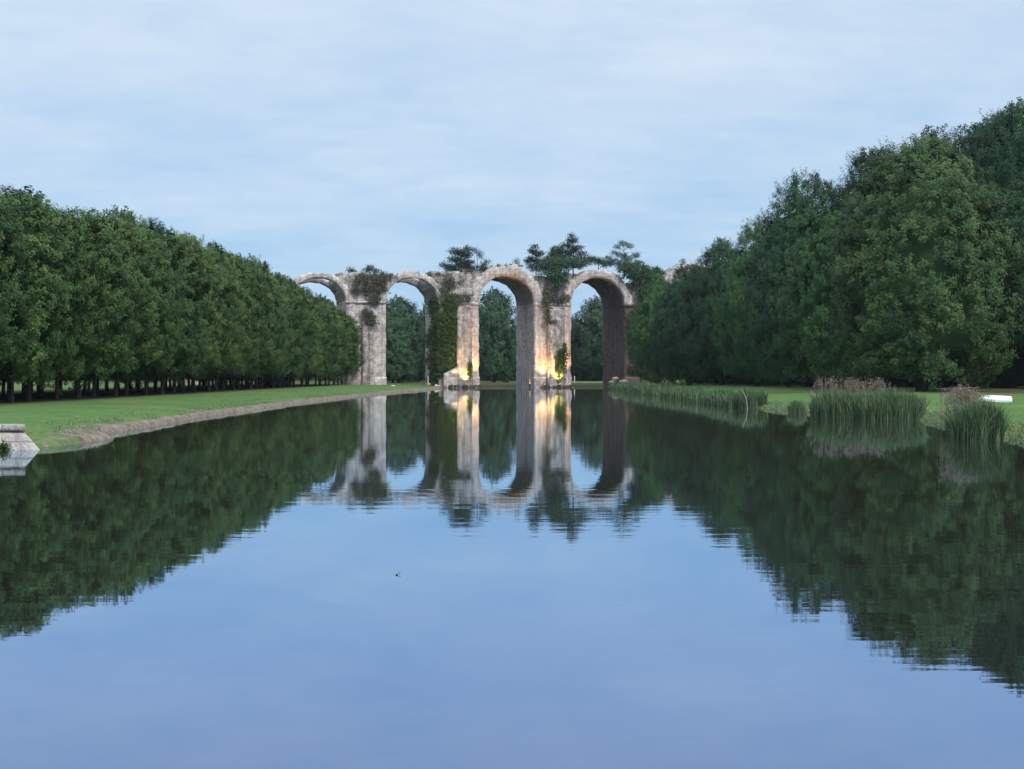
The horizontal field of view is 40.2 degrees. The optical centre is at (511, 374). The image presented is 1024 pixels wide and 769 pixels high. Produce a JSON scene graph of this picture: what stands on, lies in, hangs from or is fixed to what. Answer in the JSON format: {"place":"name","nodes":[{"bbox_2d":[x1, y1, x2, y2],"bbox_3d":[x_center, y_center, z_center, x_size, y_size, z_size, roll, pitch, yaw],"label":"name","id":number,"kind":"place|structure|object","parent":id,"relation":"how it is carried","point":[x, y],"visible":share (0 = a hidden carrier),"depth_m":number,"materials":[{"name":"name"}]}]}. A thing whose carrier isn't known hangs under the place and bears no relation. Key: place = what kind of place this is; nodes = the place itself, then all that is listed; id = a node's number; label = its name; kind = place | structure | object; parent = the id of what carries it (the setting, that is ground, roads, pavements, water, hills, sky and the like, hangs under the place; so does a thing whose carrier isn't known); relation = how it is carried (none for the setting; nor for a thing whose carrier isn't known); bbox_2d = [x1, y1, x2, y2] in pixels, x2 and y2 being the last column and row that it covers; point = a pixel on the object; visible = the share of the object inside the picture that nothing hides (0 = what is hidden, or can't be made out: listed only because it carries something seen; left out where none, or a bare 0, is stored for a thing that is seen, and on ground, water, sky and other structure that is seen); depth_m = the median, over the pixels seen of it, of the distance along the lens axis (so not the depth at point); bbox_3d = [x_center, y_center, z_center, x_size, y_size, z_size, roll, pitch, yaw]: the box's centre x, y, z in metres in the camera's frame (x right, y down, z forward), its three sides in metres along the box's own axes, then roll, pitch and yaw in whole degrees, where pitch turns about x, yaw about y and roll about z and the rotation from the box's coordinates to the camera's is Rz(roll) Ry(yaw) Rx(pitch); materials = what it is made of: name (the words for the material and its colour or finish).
{"place":"outdoors","nodes":[
{"label":"outdoors","id":0,"kind":"place"},
{"bbox_2d":[0,386,1023,768],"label":"canal water","id":1,"kind":"structure","parent":0,"point":[596,578],"depth_m":17.54,"materials":[{"name":"blue liquid"}]},
{"bbox_2d":[609,379,767,407],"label":"reed belt","id":2,"kind":"object","parent":1,"relation":"on","point":[720,397],"visible":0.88,"depth_m":146.07,"materials":[{"name":"green plant"}]},
{"bbox_2d":[784,399,808,412],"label":"reed clump","id":3,"kind":"object","parent":1,"relation":"on","point":[795,406],"visible":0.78,"depth_m":100.57,"materials":[{"name":"green plant"}]},
{"bbox_2d":[804,375,933,420],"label":"reed clump","id":4,"kind":"object","parent":1,"relation":"on","point":[891,404],"visible":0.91,"depth_m":85.47,"materials":[{"name":"green plant"}]},
{"bbox_2d":[935,382,988,435],"bbox_3d":[20.299,1.565,62.578,2.397,2.469,3.121,0,0,0],"label":"reed clump","id":5,"kind":"object","parent":1,"relation":"on","point":[965,393],"visible":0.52,"depth_m":62.96,"materials":[{"name":"green plant"}]},
{"bbox_2d":[943,399,1020,441],"bbox_3d":[19.342,1.839,57.866,3.532,1.922,4.044,0,0,0],"label":"reed clump","id":6,"kind":"object","parent":1,"relation":"on","point":[986,422],"visible":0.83,"depth_m":57.10,"materials":[{"name":"green plant"}]},
{"bbox_2d":[0,380,1023,447],"bbox_3d":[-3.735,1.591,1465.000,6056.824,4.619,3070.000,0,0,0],"label":"ground","id":7,"kind":"structure","parent":0,"point":[47,408],"depth_m":113.43,"materials":[{"name":"green plant"}]},
{"bbox_2d":[0,209,19,323],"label":"avenue tree","id":8,"kind":"object","parent":7,"relation":"on","point":[5,302],"visible":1,"depth_m":91.05,"materials":[{"name":"green plant"}]},
{"bbox_2d":[0,196,36,376],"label":"avenue tree","id":9,"kind":"object","parent":7,"relation":"on","point":[7,227],"visible":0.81,"depth_m":95.11,"materials":[{"name":"green plant"}]},
{"bbox_2d":[0,424,39,449],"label":"stone quay","id":10,"kind":"structure","parent":7,"relation":"on","point":[16,436],"depth_m":50.39,"materials":[{"name":"grey stone"}]},
{"bbox_2d":[0,440,11,450],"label":"weed tuft","id":11,"kind":"object","parent":10,"relation":"on","point":[3,446],"visible":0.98,"depth_m":50.12,"materials":[{"name":"green plant"}]},
{"bbox_2d":[0,183,72,402],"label":"avenue tree","id":12,"kind":"object","parent":7,"relation":"on","point":[34,326],"visible":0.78,"depth_m":99.26,"materials":[{"name":"green plant"}]},
{"bbox_2d":[0,184,99,401],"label":"avenue tree","id":13,"kind":"object","parent":7,"relation":"on","point":[71,245],"visible":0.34,"depth_m":105.72,"materials":[{"name":"green plant"}]},
{"bbox_2d":[30,204,114,399],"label":"avenue tree","id":14,"kind":"object","parent":7,"relation":"on","point":[83,339],"visible":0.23,"depth_m":111.10,"materials":[{"name":"green plant"}]},
{"bbox_2d":[83,370,98,394],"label":"avenue tree","id":15,"kind":"object","parent":7,"relation":"on","point":[97,384],"visible":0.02,"depth_m":142.44,"materials":[{"name":"green plant"}]},
{"bbox_2d":[59,206,140,398],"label":"avenue tree","id":16,"kind":"object","parent":7,"relation":"on","point":[117,315],"visible":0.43,"depth_m":116.29,"materials":[{"name":"green plant"}]},
{"bbox_2d":[71,207,146,397],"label":"avenue tree","id":17,"kind":"object","parent":7,"relation":"on","point":[93,393],"visible":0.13,"depth_m":122.39,"materials":[{"name":"green plant"}]},
{"bbox_2d":[89,205,164,396],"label":"avenue tree","id":18,"kind":"object","parent":7,"relation":"on","point":[147,315],"visible":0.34,"depth_m":127.05,"materials":[{"name":"green plant"}]},
{"bbox_2d":[130,374,153,391],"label":"avenue tree","id":19,"kind":"object","parent":7,"relation":"on","point":[138,385],"visible":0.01,"depth_m":159.67,"materials":[{"name":"green plant"}]},
{"bbox_2d":[111,213,178,395],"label":"avenue tree","id":20,"kind":"object","parent":7,"relation":"on","point":[157,351],"visible":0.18,"depth_m":132.73,"materials":[{"name":"green plant"}]},
{"bbox_2d":[131,216,185,394],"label":"avenue tree","id":21,"kind":"object","parent":7,"relation":"on","point":[171,342],"visible":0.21,"depth_m":138.37,"materials":[{"name":"green plant"}]},
{"bbox_2d":[140,225,209,393],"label":"avenue tree","id":22,"kind":"object","parent":7,"relation":"on","point":[188,307],"visible":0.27,"depth_m":144.03,"materials":[{"name":"green plant"}]},
{"bbox_2d":[159,225,216,393],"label":"avenue tree","id":23,"kind":"object","parent":7,"relation":"on","point":[206,299],"visible":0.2,"depth_m":149.85,"materials":[{"name":"green plant"}]},
{"bbox_2d":[167,234,224,392],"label":"avenue tree","id":24,"kind":"object","parent":7,"relation":"on","point":[208,349],"visible":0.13,"depth_m":154.67,"materials":[{"name":"green plant"}]},
{"bbox_2d":[181,233,232,391],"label":"avenue tree","id":25,"kind":"object","parent":7,"relation":"on","point":[220,336],"visible":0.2,"depth_m":160.46,"materials":[{"name":"green plant"}]},
{"bbox_2d":[198,239,244,391],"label":"avenue tree","id":26,"kind":"object","parent":7,"relation":"on","point":[233,314],"visible":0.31,"depth_m":165.97,"materials":[{"name":"green plant"}]},
{"bbox_2d":[204,243,256,390],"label":"avenue tree","id":27,"kind":"object","parent":7,"relation":"on","point":[241,292],"visible":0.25,"depth_m":171.99,"materials":[{"name":"green plant"}]},
{"bbox_2d":[205,252,264,390],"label":"avenue tree","id":28,"kind":"object","parent":7,"relation":"on","point":[242,369],"visible":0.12,"depth_m":177.62,"materials":[{"name":"green plant"}]},
{"bbox_2d":[224,252,267,389],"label":"avenue tree","id":29,"kind":"object","parent":7,"relation":"on","point":[257,344],"visible":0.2,"depth_m":183.45,"materials":[{"name":"green plant"}]},
{"bbox_2d":[227,257,272,389],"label":"avenue tree","id":30,"kind":"object","parent":7,"relation":"on","point":[254,365],"visible":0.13,"depth_m":188.54,"materials":[{"name":"green plant"}]},
{"bbox_2d":[242,252,282,388],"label":"avenue tree","id":31,"kind":"object","parent":7,"relation":"on","point":[270,342],"visible":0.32,"depth_m":193.41,"materials":[{"name":"green plant"}]},
{"bbox_2d":[241,266,290,388],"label":"avenue tree","id":32,"kind":"object","parent":7,"relation":"on","point":[281,323],"visible":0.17,"depth_m":198.88,"materials":[{"name":"green plant"}]},
{"bbox_2d":[258,270,293,388],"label":"avenue tree","id":33,"kind":"object","parent":7,"relation":"on","point":[286,308],"visible":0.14,"depth_m":204.69,"materials":[{"name":"green plant"}]},
{"bbox_2d":[263,271,306,387],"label":"avenue tree","id":34,"kind":"object","parent":7,"relation":"on","point":[289,354],"visible":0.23,"depth_m":210.86,"materials":[{"name":"green plant"}]},
{"bbox_2d":[271,272,309,387],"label":"avenue tree","id":35,"kind":"object","parent":7,"relation":"on","point":[291,283],"visible":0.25,"depth_m":215.79,"materials":[{"name":"green plant"}]},
{"bbox_2d":[275,279,313,387],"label":"avenue tree","id":36,"kind":"object","parent":7,"relation":"on","point":[306,357],"visible":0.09,"depth_m":221.71,"materials":[{"name":"green plant"}]},
{"bbox_2d":[283,281,318,386],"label":"avenue tree","id":37,"kind":"object","parent":7,"relation":"on","point":[312,347],"visible":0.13,"depth_m":227.62,"materials":[{"name":"green plant"}]},
{"bbox_2d":[285,285,324,386],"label":"avenue tree","id":38,"kind":"object","parent":7,"relation":"on","point":[320,352],"visible":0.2,"depth_m":238.48,"materials":[{"name":"green plant"}]},
{"bbox_2d":[292,287,320,386],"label":"avenue tree","id":39,"kind":"object","parent":7,"relation":"on","point":[311,339],"visible":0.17,"depth_m":233.34,"materials":[{"name":"green plant"}]},
{"bbox_2d":[296,292,331,385],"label":"avenue tree","id":40,"kind":"object","parent":7,"relation":"on","point":[325,333],"visible":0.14,"depth_m":243.97,"materials":[{"name":"green plant"}]},
{"bbox_2d":[311,292,340,385],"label":"avenue tree","id":41,"kind":"object","parent":7,"relation":"on","point":[329,346],"visible":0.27,"depth_m":249.22,"materials":[{"name":"green plant"}]},
{"bbox_2d":[305,296,347,385],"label":"avenue tree","id":42,"kind":"object","parent":7,"relation":"on","point":[341,350],"visible":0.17,"depth_m":254.65,"materials":[{"name":"green plant"}]},
{"bbox_2d":[318,301,346,383],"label":"avenue tree","id":43,"kind":"object","parent":7,"relation":"on","point":[339,358],"visible":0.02,"depth_m":261.12,"materials":[{"name":"green plant"}]},
{"bbox_2d":[324,305,349,384],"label":"avenue tree","id":44,"kind":"object","parent":7,"relation":"on","point":[344,362],"visible":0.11,"depth_m":266.60,"materials":[{"name":"green plant"}]},
{"bbox_2d":[324,310,351,384],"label":"avenue tree","id":45,"kind":"object","parent":7,"relation":"on","point":[334,377],"visible":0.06,"depth_m":272.19,"materials":[{"name":"green plant"}]},
{"bbox_2d":[322,314,360,384],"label":"avenue tree","id":46,"kind":"object","parent":7,"relation":"on","point":[353,346],"visible":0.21,"depth_m":277.44,"materials":[{"name":"green plant"}]},
{"bbox_2d":[336,309,358,384],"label":"avenue tree","id":47,"kind":"object","parent":7,"relation":"on","point":[352,363],"visible":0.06,"depth_m":283.09,"materials":[{"name":"green plant"}]},
{"bbox_2d":[336,313,363,384],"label":"avenue tree","id":48,"kind":"object","parent":7,"relation":"on","point":[356,360],"visible":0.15,"depth_m":288.58,"materials":[{"name":"green plant"}]},
{"bbox_2d":[385,320,420,382],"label":"distant tree","id":49,"kind":"object","parent":7,"relation":"on","point":[398,359],"visible":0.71,"depth_m":341.95,"materials":[{"name":"green plant"}]},
{"bbox_2d":[386,294,425,381],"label":"distant tree","id":50,"kind":"object","parent":7,"relation":"on","point":[399,314],"visible":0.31,"depth_m":369.08,"materials":[{"name":"green plant"}]},
{"bbox_2d":[415,302,425,381],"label":"distant tree","id":51,"kind":"object","parent":7,"relation":"on","point":[422,370],"visible":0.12,"depth_m":376.54,"materials":[{"name":"green plant"}]},
{"bbox_2d":[167,262,704,387],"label":"aqueduct","id":52,"kind":"object","parent":7,"relation":"on","point":[538,343],"visible":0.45,"depth_m":301.25,"materials":[{"name":"stone"}]},
{"bbox_2d":[360,306,379,328],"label":"scrub","id":53,"kind":"object","parent":52,"relation":"attached to","point":[368,320],"visible":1,"depth_m":291.44,"materials":[{"name":"green plant"}]},
{"bbox_2d":[344,270,397,307],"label":"scrub","id":54,"kind":"object","parent":52,"relation":"attached to","point":[382,281],"visible":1,"depth_m":292.28,"materials":[{"name":"green plant"}]},
{"bbox_2d":[361,263,381,272],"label":"shrub","id":55,"kind":"object","parent":52,"relation":"on","point":[369,269],"visible":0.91,"depth_m":295.17,"materials":[{"name":"green plant"}]},
{"bbox_2d":[422,296,439,385],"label":"ivy","id":56,"kind":"object","parent":52,"relation":"attached to","point":[433,306],"visible":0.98,"depth_m":299.10,"materials":[{"name":"green plant"}]},
{"bbox_2d":[434,292,460,379],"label":"ivy","id":57,"kind":"object","parent":52,"relation":"attached to","point":[447,329],"visible":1,"depth_m":295.42,"materials":[{"name":"green plant"}]},
{"bbox_2d":[437,272,471,303],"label":"scrub","id":58,"kind":"object","parent":52,"relation":"attached to","point":[450,279],"visible":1,"depth_m":296.17,"materials":[{"name":"green plant"}]},
{"bbox_2d":[439,244,479,272],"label":"pine tree","id":59,"kind":"object","parent":52,"relation":"on","point":[461,266],"visible":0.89,"depth_m":300.62,"materials":[{"name":"green plant"}]},
{"bbox_2d":[426,262,522,276],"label":"scrub","id":60,"kind":"object","parent":52,"relation":"on","point":[472,270],"visible":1,"depth_m":298.47,"materials":[{"name":"green plant"}]},
{"bbox_2d":[468,247,493,271],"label":"pine tree","id":61,"kind":"object","parent":52,"relation":"on","point":[482,267],"visible":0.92,"depth_m":303.29,"materials":[{"name":"green plant"}]},
{"bbox_2d":[523,243,547,275],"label":"conifer tree","id":62,"kind":"object","parent":52,"relation":"on","point":[531,265],"visible":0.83,"depth_m":305.02,"materials":[{"name":"green plant"}]},
{"bbox_2d":[542,290,559,324],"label":"ivy","id":63,"kind":"object","parent":52,"relation":"attached to","point":[546,300],"visible":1,"depth_m":300.60,"materials":[{"name":"green plant"}]},
{"bbox_2d":[540,244,567,274],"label":"broadleaf bush","id":64,"kind":"object","parent":52,"relation":"on","point":[552,253],"visible":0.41,"depth_m":304.53,"materials":[{"name":"green plant"}]},
{"bbox_2d":[542,281,571,305],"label":"scrub","id":65,"kind":"object","parent":52,"relation":"attached to","point":[554,299],"visible":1,"depth_m":301.79,"materials":[{"name":"green plant"}]},
{"bbox_2d":[554,341,569,381],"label":"ivy","id":66,"kind":"object","parent":52,"relation":"attached to","point":[562,354],"visible":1,"depth_m":300.83,"materials":[{"name":"green plant"}]},
{"bbox_2d":[535,255,592,289],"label":"scrub","id":67,"kind":"object","parent":52,"relation":"attached to","point":[554,266],"visible":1,"depth_m":301.22,"materials":[{"name":"green plant"}]},
{"bbox_2d":[557,231,594,275],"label":"conifer tree","id":68,"kind":"object","parent":52,"relation":"on","point":[570,251],"visible":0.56,"depth_m":307.56,"materials":[{"name":"green plant"}]},
{"bbox_2d":[588,257,612,269],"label":"broadleaf bush","id":69,"kind":"object","parent":52,"relation":"on","point":[596,261],"visible":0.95,"depth_m":308.85,"materials":[{"name":"green plant"}]},
{"bbox_2d":[605,240,641,271],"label":"pine tree","id":70,"kind":"object","parent":52,"relation":"on","point":[635,255],"visible":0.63,"depth_m":309.88,"materials":[{"name":"green plant"}]},
{"bbox_2d":[624,304,641,373],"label":"ivy","id":71,"kind":"object","parent":52,"relation":"attached to","point":[627,323],"visible":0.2,"depth_m":305.87,"materials":[{"name":"green plant"}]},
{"bbox_2d":[616,259,664,305],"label":"scrub","id":72,"kind":"object","parent":52,"relation":"attached to","point":[638,277],"visible":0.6,"depth_m":305.42,"materials":[{"name":"green plant"}]},
{"bbox_2d":[478,286,516,382],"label":"distant tree","id":73,"kind":"object","parent":7,"relation":"on","point":[497,343],"visible":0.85,"depth_m":358.11,"materials":[{"name":"green plant"}]},
{"bbox_2d":[499,337,516,381],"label":"distant tree","id":74,"kind":"object","parent":7,"relation":"on","point":[514,373],"visible":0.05,"depth_m":380.10,"materials":[{"name":"green plant"}]},
{"bbox_2d":[571,316,591,380],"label":"distant tree","id":75,"kind":"object","parent":7,"relation":"on","point":[572,373],"visible":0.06,"depth_m":446.16,"materials":[{"name":"green plant"}]},
{"bbox_2d":[571,294,603,380],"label":"distant tree","id":76,"kind":"object","parent":7,"relation":"on","point":[586,354],"visible":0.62,"depth_m":435.44,"materials":[{"name":"green plant"}]},
{"bbox_2d":[596,323,602,371],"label":"distant tree","id":77,"kind":"object","parent":7,"relation":"on","point":[600,359],"visible":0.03,"depth_m":424.04,"materials":[{"name":"green plant"}]},
{"bbox_2d":[625,273,678,384],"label":"broadleaf tree","id":78,"kind":"object","parent":7,"relation":"on","point":[646,361],"visible":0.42,"depth_m":272.89,"materials":[{"name":"green plant"}]},
{"bbox_2d":[650,260,712,384],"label":"broadleaf tree","id":79,"kind":"object","parent":7,"relation":"on","point":[671,357],"visible":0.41,"depth_m":255.23,"materials":[{"name":"green plant"}]},
{"bbox_2d":[673,237,749,384],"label":"broadleaf tree","id":80,"kind":"object","parent":7,"relation":"on","point":[697,341],"visible":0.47,"depth_m":237.05,"materials":[{"name":"green plant"}]},
{"bbox_2d":[702,211,792,385],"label":"broadleaf tree","id":81,"kind":"object","parent":7,"relation":"on","point":[729,323],"visible":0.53,"depth_m":215.45,"materials":[{"name":"green plant"}]},
{"bbox_2d":[734,386,765,407],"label":"reed clump","id":82,"kind":"object","parent":7,"relation":"on","point":[750,395],"visible":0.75,"depth_m":113.63,"materials":[{"name":"green plant"}]},
{"bbox_2d":[735,167,853,387],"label":"broadleaf tree","id":83,"kind":"object","parent":7,"relation":"on","point":[782,235],"visible":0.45,"depth_m":191.15,"materials":[{"name":"green plant"}]},
{"bbox_2d":[778,202,899,388],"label":"broadleaf tree","id":84,"kind":"object","parent":7,"relation":"on","point":[811,305],"visible":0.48,"depth_m":167.38,"materials":[{"name":"green plant"}]},
{"bbox_2d":[808,136,908,386],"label":"broadleaf tree","id":85,"kind":"object","parent":7,"relation":"on","point":[859,161],"visible":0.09,"depth_m":188.18,"materials":[{"name":"green plant"}]},
{"bbox_2d":[857,374,897,386],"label":"undergrowth bush","id":86,"kind":"object","parent":7,"relation":"on","point":[887,382],"visible":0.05,"depth_m":189.60,"materials":[{"name":"green plant"}]},
{"bbox_2d":[890,364,916,386],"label":"undergrowth bush","id":87,"kind":"object","parent":7,"relation":"on","point":[905,382],"visible":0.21,"depth_m":184.75,"materials":[{"name":"green plant"}]},
{"bbox_2d":[813,132,1023,391],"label":"broadleaf tree","id":88,"kind":"object","parent":7,"relation":"on","point":[922,293],"visible":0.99,"depth_m":137.44,"materials":[{"name":"green plant"}]},
{"bbox_2d":[881,123,979,378],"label":"broadleaf tree","id":89,"kind":"object","parent":7,"relation":"on","point":[931,133],"visible":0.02,"depth_m":184.84,"materials":[{"name":"green plant"}]},
{"bbox_2d":[932,354,964,386],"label":"undergrowth bush","id":90,"kind":"object","parent":7,"relation":"on","point":[951,384],"visible":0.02,"depth_m":172.36,"materials":[{"name":"green plant"}]},
{"bbox_2d":[925,108,1021,340],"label":"broadleaf tree","id":91,"kind":"object","parent":7,"relation":"on","point":[965,139],"visible":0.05,"depth_m":178.22,"materials":[{"name":"green plant"}]},
{"bbox_2d":[955,362,992,386],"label":"undergrowth bush","id":92,"kind":"object","parent":7,"relation":"on","point":[966,384],"visible":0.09,"depth_m":166.89,"materials":[{"name":"green plant"}]},
{"bbox_2d":[956,97,1023,257],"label":"broadleaf tree","id":93,"kind":"object","parent":7,"relation":"on","point":[1006,159],"visible":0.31,"depth_m":168.05,"materials":[{"name":"green plant"}]},
{"bbox_2d":[966,351,1023,387],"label":"undergrowth bush","id":94,"kind":"object","parent":7,"relation":"on","point":[1010,377],"visible":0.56,"depth_m":160.15,"materials":[{"name":"green plant"}]},
{"bbox_2d":[975,162,1023,349],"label":"broadleaf tree","id":95,"kind":"object","parent":7,"relation":"on","point":[1016,215],"visible":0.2,"depth_m":153.36,"materials":[{"name":"green plant"}]},
{"bbox_2d":[996,331,1023,383],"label":"broadleaf tree","id":96,"kind":"object","parent":7,"relation":"on","point":[1013,347],"visible":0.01,"depth_m":185.85,"materials":[{"name":"green plant"}]},
{"bbox_2d":[996,350,1023,385],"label":"undergrowth bush","id":97,"kind":"object","parent":7,"relation":"on","point":[1021,356],"visible":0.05,"depth_m":173.75,"materials":[{"name":"green plant"}]},
{"bbox_2d":[0,0,1023,325],"label":"sky","id":98,"kind":"structure","parent":0,"point":[304,137],"materials":[{"name":"blue"}]},
{"bbox_2d":[982,395,1011,401],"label":"dinghy","id":99,"kind":"object","parent":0,"point":[995,398],"visible":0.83,"depth_m":96.16,"materials":[{"name":"white paint"}]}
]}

